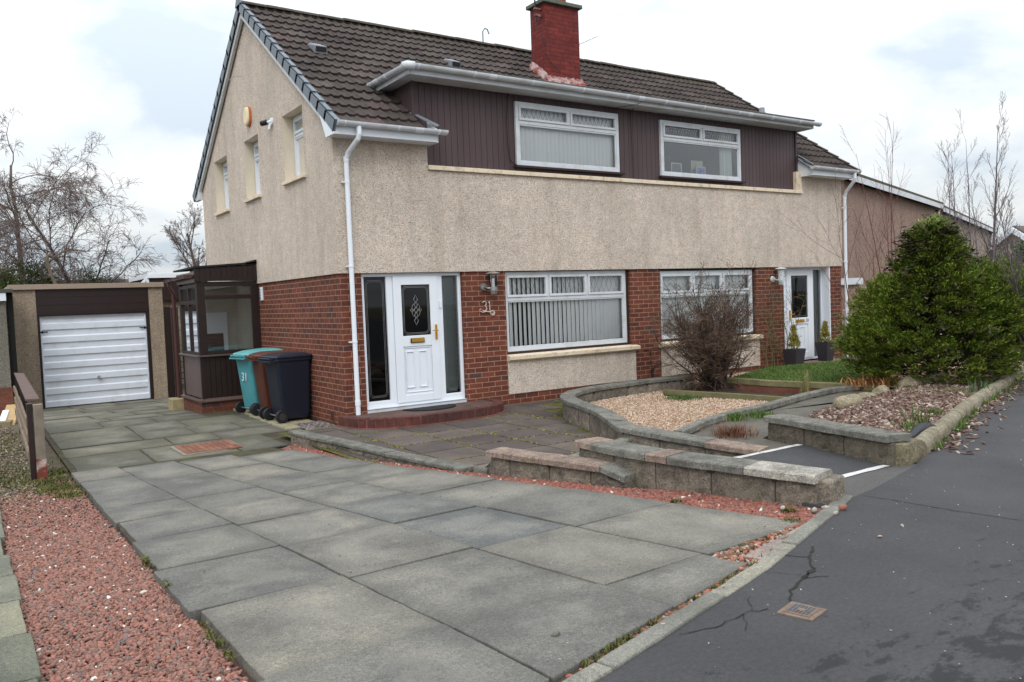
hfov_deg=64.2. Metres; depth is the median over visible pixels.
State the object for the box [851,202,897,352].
sapling
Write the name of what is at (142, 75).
sky
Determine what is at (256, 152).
window
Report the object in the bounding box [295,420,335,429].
slate chips
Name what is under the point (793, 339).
potted conifer
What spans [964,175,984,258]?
bare birch
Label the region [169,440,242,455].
drain cover
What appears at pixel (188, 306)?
side window
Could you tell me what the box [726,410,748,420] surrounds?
grass tuft
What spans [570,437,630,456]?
cross kerb
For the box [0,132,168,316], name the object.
bare tree
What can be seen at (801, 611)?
meter cover
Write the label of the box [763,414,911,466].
entrance wall
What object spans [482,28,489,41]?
flue pipe
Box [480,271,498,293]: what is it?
wall lantern
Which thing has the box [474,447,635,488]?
front wall
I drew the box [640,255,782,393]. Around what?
bare shrub
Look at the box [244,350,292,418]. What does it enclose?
wheelie bin
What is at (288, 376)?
wheelie bin
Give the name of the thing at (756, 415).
grass tuft
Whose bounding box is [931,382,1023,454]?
bark spill
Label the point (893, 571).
road grit
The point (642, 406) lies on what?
buff gravel
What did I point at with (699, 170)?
framed picture
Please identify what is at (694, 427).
bed kerb
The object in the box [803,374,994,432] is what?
bark mulch
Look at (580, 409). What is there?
curved planter wall
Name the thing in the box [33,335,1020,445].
ground
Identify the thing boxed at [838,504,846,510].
stone
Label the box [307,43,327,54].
roof vent
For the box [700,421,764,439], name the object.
dead plant
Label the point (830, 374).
lawn
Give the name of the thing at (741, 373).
pink gravel
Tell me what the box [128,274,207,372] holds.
outbuilding
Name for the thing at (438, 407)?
door mat
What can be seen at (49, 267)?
bare branches
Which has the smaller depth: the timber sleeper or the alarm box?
the alarm box
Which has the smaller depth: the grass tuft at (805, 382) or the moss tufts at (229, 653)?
the moss tufts at (229, 653)
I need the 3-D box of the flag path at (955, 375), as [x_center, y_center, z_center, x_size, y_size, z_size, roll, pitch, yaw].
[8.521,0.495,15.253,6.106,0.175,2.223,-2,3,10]
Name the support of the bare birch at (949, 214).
on the ground at (871, 353)
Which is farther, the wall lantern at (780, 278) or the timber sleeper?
the wall lantern at (780, 278)
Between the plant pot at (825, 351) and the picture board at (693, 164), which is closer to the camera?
the picture board at (693, 164)
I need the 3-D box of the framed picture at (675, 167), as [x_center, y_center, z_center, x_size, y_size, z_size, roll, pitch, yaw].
[2.877,-3.001,14.303,0.260,0.240,0.020,-4,4,-34]
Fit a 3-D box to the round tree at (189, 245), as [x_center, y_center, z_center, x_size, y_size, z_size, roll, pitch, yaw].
[-15.265,-3.015,38.636,3.140,7.438,2.705,-2,3,6]
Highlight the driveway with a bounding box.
[71,449,799,681]
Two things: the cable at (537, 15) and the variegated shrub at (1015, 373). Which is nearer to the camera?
the variegated shrub at (1015, 373)
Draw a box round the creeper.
[756,269,807,366]
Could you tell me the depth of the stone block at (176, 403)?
14.32 m
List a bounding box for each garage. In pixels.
[0,289,17,415]
[4,282,167,408]
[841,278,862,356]
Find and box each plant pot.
[782,348,805,364]
[815,342,834,360]
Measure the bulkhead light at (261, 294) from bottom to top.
0.220 m
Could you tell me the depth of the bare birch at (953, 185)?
17.09 m
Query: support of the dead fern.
on the lawn at (830, 374)
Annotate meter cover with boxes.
[777,601,826,621]
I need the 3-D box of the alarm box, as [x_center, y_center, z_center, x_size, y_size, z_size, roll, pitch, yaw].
[-4.368,-3.703,13.450,0.074,0.320,0.260,-4,4,-34]
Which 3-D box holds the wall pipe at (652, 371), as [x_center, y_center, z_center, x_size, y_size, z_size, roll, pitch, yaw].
[2.410,0.460,13.917,0.401,0.650,0.028,-4,4,-34]
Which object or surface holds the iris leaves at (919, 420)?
on the bark mulch
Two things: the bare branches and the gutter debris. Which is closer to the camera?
the gutter debris
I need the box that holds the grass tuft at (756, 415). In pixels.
[741,409,788,419]
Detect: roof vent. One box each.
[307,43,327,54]
[443,58,460,67]
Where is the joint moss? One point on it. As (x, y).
(473, 435)
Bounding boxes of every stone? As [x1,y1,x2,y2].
[551,630,559,636]
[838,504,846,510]
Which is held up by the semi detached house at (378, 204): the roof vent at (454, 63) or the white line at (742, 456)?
the roof vent at (454, 63)
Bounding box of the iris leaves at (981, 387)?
[968,378,992,391]
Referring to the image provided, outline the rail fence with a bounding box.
[13,373,47,480]
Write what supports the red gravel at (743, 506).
on the gravel bed
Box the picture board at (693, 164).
[690,160,702,173]
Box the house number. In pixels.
[480,301,494,315]
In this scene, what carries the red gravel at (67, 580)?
on the verge at (51, 455)
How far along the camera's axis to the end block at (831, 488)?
5.24 m
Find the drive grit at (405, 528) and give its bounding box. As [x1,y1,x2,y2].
[115,452,765,651]
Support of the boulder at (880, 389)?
on the bark bed
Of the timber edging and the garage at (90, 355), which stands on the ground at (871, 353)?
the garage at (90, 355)
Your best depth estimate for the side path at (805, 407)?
8.79 m
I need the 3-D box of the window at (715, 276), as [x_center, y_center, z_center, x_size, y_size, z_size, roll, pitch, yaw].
[3.511,-0.685,14.781,2.500,1.180,0.131,-4,3,-34]
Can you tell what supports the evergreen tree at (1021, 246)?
on the ground at (871, 353)
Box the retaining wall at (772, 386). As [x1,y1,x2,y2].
[700,376,880,393]
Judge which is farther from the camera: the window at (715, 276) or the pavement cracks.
the window at (715, 276)
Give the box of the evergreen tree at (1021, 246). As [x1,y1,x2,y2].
[984,236,1023,294]
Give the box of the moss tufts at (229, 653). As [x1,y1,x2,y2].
[140,458,918,681]
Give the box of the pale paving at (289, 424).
[233,408,317,429]
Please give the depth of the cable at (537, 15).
15.02 m
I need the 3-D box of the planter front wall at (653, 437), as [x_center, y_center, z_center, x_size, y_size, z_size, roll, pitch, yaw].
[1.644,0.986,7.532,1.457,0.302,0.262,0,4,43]
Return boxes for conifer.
[787,324,800,349]
[819,321,832,342]
[830,213,1023,384]
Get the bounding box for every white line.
[736,444,800,457]
[843,465,887,477]
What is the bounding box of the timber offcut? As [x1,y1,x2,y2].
[0,410,8,420]
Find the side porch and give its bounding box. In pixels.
[164,259,261,413]
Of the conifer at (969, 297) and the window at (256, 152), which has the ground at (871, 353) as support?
the conifer at (969, 297)
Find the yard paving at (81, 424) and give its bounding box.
[32,397,323,471]
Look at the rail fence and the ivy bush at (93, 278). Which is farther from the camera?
the ivy bush at (93, 278)
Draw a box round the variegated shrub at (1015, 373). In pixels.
[944,350,1023,379]
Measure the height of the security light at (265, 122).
0.184 m
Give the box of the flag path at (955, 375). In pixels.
[891,358,1023,377]
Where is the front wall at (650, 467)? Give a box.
[574,437,831,506]
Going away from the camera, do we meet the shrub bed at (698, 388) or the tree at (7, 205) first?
the shrub bed at (698, 388)
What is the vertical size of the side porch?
2.660 m
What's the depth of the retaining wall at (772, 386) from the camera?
11.89 m
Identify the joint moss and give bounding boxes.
[324,400,597,462]
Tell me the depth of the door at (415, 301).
11.45 m
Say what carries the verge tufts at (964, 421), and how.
on the pavement
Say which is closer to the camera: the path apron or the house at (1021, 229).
the path apron
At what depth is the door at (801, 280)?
16.40 m
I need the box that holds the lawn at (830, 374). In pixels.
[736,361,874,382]
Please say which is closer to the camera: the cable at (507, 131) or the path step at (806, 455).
the path step at (806, 455)
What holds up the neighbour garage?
on the ground at (871, 353)
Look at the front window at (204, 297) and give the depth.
13.41 m
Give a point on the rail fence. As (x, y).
(27, 418)
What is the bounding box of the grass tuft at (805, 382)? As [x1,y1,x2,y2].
[794,369,810,392]
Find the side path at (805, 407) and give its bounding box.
[693,387,894,448]
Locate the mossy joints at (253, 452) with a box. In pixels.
[80,447,779,681]
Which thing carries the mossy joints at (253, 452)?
on the driveway
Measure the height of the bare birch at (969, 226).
5.035 m
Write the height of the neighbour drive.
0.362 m
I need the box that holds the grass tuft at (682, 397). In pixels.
[657,393,703,400]
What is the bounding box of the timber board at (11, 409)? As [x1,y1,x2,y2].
[5,404,16,424]
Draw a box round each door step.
[336,398,505,429]
[804,357,856,363]
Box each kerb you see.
[562,495,852,681]
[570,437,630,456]
[673,385,859,434]
[915,365,1023,461]
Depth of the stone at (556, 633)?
3.32 m
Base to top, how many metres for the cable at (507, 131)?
1.065 m
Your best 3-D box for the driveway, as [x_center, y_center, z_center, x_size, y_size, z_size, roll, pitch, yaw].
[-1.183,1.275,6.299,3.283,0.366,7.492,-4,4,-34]
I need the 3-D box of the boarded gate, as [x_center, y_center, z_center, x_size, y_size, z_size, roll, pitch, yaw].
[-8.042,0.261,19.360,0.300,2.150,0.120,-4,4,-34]
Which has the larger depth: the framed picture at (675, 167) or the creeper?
the creeper
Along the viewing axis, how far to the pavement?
3.64 m
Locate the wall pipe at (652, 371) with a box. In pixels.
[644,350,661,377]
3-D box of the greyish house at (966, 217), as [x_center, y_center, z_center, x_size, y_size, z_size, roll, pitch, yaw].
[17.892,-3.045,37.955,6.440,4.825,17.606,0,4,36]
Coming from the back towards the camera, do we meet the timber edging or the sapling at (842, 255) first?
the sapling at (842, 255)
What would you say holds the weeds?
on the verge at (51, 455)
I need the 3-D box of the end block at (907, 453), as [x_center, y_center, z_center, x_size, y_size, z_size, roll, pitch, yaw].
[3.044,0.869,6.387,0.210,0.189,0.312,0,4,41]
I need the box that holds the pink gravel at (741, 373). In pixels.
[695,372,745,383]
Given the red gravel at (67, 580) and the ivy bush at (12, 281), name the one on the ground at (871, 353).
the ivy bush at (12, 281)
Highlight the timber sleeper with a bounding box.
[0,419,12,425]
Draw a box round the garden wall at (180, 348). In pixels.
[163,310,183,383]
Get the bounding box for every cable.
[506,93,516,164]
[533,0,651,108]
[630,96,645,178]
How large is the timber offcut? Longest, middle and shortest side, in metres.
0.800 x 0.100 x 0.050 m
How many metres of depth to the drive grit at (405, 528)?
5.31 m
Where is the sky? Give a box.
[0,0,1023,279]
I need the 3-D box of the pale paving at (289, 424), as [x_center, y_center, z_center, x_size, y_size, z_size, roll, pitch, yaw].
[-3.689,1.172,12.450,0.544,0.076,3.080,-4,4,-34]
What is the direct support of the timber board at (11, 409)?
on the ground at (871, 353)
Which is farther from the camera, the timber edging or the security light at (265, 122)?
the security light at (265, 122)
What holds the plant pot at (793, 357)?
on the front bed
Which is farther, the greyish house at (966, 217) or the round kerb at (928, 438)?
the greyish house at (966, 217)
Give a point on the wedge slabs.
(757, 552)
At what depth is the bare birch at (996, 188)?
15.13 m
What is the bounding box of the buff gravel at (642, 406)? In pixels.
[590,391,768,430]
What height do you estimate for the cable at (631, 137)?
1.284 m
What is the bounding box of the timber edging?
[662,389,784,401]
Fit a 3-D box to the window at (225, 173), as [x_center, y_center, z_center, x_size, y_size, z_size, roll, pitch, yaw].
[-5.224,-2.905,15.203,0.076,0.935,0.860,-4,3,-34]
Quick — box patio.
[287,399,599,464]
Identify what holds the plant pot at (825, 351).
on the door step at (814, 361)
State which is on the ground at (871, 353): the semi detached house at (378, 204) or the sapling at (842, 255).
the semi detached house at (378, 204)
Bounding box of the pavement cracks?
[682,495,1017,633]
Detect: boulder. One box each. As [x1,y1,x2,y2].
[832,394,862,407]
[857,392,876,397]
[871,385,889,393]
[896,375,929,388]
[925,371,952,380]
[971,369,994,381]
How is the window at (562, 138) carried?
in the semi detached house at (378, 204)
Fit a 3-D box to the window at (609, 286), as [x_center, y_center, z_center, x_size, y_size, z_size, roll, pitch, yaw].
[0.870,-0.509,13.013,2.503,1.210,0.145,-4,3,-34]
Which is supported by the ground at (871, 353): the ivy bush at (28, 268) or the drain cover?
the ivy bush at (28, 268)
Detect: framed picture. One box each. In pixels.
[670,162,681,172]
[695,166,705,173]
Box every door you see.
[39,313,150,407]
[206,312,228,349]
[392,276,441,402]
[785,270,812,357]
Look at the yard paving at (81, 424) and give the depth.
11.29 m
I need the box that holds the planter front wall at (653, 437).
[619,424,769,456]
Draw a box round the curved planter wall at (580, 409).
[560,374,694,439]
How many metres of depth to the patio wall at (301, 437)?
8.48 m
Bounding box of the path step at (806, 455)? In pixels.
[743,443,891,508]
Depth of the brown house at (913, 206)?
21.98 m
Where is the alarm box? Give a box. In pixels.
[243,106,251,126]
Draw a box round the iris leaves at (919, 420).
[895,405,931,426]
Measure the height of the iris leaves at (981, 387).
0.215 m
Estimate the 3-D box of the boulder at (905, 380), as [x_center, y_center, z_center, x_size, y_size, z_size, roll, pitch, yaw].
[5.220,0.558,10.655,0.592,0.251,0.424,-4,4,-34]
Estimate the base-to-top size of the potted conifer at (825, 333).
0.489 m
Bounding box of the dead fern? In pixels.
[835,372,900,388]
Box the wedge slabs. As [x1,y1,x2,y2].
[744,525,801,559]
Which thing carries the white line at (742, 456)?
on the path step at (806, 455)
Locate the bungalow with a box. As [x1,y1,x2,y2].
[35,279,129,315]
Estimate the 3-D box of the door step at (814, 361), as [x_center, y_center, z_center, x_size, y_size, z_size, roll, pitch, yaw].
[6.331,0.485,16.014,2.850,0.185,0.948,-4,4,-34]
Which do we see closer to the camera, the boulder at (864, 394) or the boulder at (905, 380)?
the boulder at (864, 394)
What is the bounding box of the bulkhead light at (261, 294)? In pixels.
[259,287,263,300]
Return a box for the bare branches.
[24,205,130,283]
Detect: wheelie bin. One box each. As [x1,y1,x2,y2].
[229,348,282,414]
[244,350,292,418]
[257,351,311,423]
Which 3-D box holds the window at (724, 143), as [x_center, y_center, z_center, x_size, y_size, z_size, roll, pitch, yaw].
[3.341,-3.364,14.548,2.025,0.945,0.178,-4,3,-34]
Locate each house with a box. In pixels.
[192,0,861,424]
[841,174,943,340]
[935,205,992,334]
[988,225,1023,294]
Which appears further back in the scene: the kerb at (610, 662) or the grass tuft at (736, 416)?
the grass tuft at (736, 416)
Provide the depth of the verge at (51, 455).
9.44 m
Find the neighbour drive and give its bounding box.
[0,511,41,681]
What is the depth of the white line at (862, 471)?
6.12 m
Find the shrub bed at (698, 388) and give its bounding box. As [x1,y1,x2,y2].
[664,386,795,399]
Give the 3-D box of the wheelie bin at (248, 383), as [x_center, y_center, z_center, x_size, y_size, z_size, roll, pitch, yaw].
[-4.001,0.624,12.833,0.556,1.008,0.678,1,4,44]
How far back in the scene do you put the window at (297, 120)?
12.15 m
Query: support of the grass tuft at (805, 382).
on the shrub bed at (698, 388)
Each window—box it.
[179,285,198,354]
[200,281,257,354]
[223,161,228,208]
[253,141,260,194]
[293,113,304,175]
[505,270,626,351]
[513,101,619,171]
[658,120,740,180]
[660,270,752,338]
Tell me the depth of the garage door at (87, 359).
18.45 m
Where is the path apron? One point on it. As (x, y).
(856, 485)
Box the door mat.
[402,403,455,410]
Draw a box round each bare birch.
[936,132,979,353]
[936,141,974,351]
[941,111,985,262]
[964,91,1023,295]
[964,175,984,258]
[986,178,1023,359]
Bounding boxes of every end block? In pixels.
[818,474,844,505]
[896,438,918,465]
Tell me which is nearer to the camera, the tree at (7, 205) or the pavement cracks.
the pavement cracks
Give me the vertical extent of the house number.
0.219 m
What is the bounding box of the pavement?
[598,380,1023,681]
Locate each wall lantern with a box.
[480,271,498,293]
[770,267,786,284]
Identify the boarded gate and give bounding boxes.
[163,307,182,396]
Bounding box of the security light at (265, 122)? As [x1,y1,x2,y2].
[260,118,272,129]
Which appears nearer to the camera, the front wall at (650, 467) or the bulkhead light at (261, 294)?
the front wall at (650, 467)
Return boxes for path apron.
[845,464,915,496]
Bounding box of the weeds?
[0,431,86,499]
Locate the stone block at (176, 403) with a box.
[168,397,183,410]
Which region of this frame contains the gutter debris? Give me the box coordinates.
[565,515,814,676]
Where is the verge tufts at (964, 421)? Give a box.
[887,371,1023,448]
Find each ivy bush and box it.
[0,267,29,288]
[3,256,66,284]
[60,264,124,313]
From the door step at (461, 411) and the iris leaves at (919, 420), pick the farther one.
the door step at (461, 411)
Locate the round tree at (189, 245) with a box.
[160,200,206,271]
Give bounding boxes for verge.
[0,422,92,514]
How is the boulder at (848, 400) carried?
on the bark bed
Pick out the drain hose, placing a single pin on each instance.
(917, 430)
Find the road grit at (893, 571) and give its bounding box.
[708,426,1023,678]
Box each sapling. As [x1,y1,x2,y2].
[779,177,906,358]
[839,113,970,272]
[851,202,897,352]
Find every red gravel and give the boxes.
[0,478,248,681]
[282,444,821,521]
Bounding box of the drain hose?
[909,422,936,437]
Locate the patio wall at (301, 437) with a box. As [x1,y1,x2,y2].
[288,429,475,472]

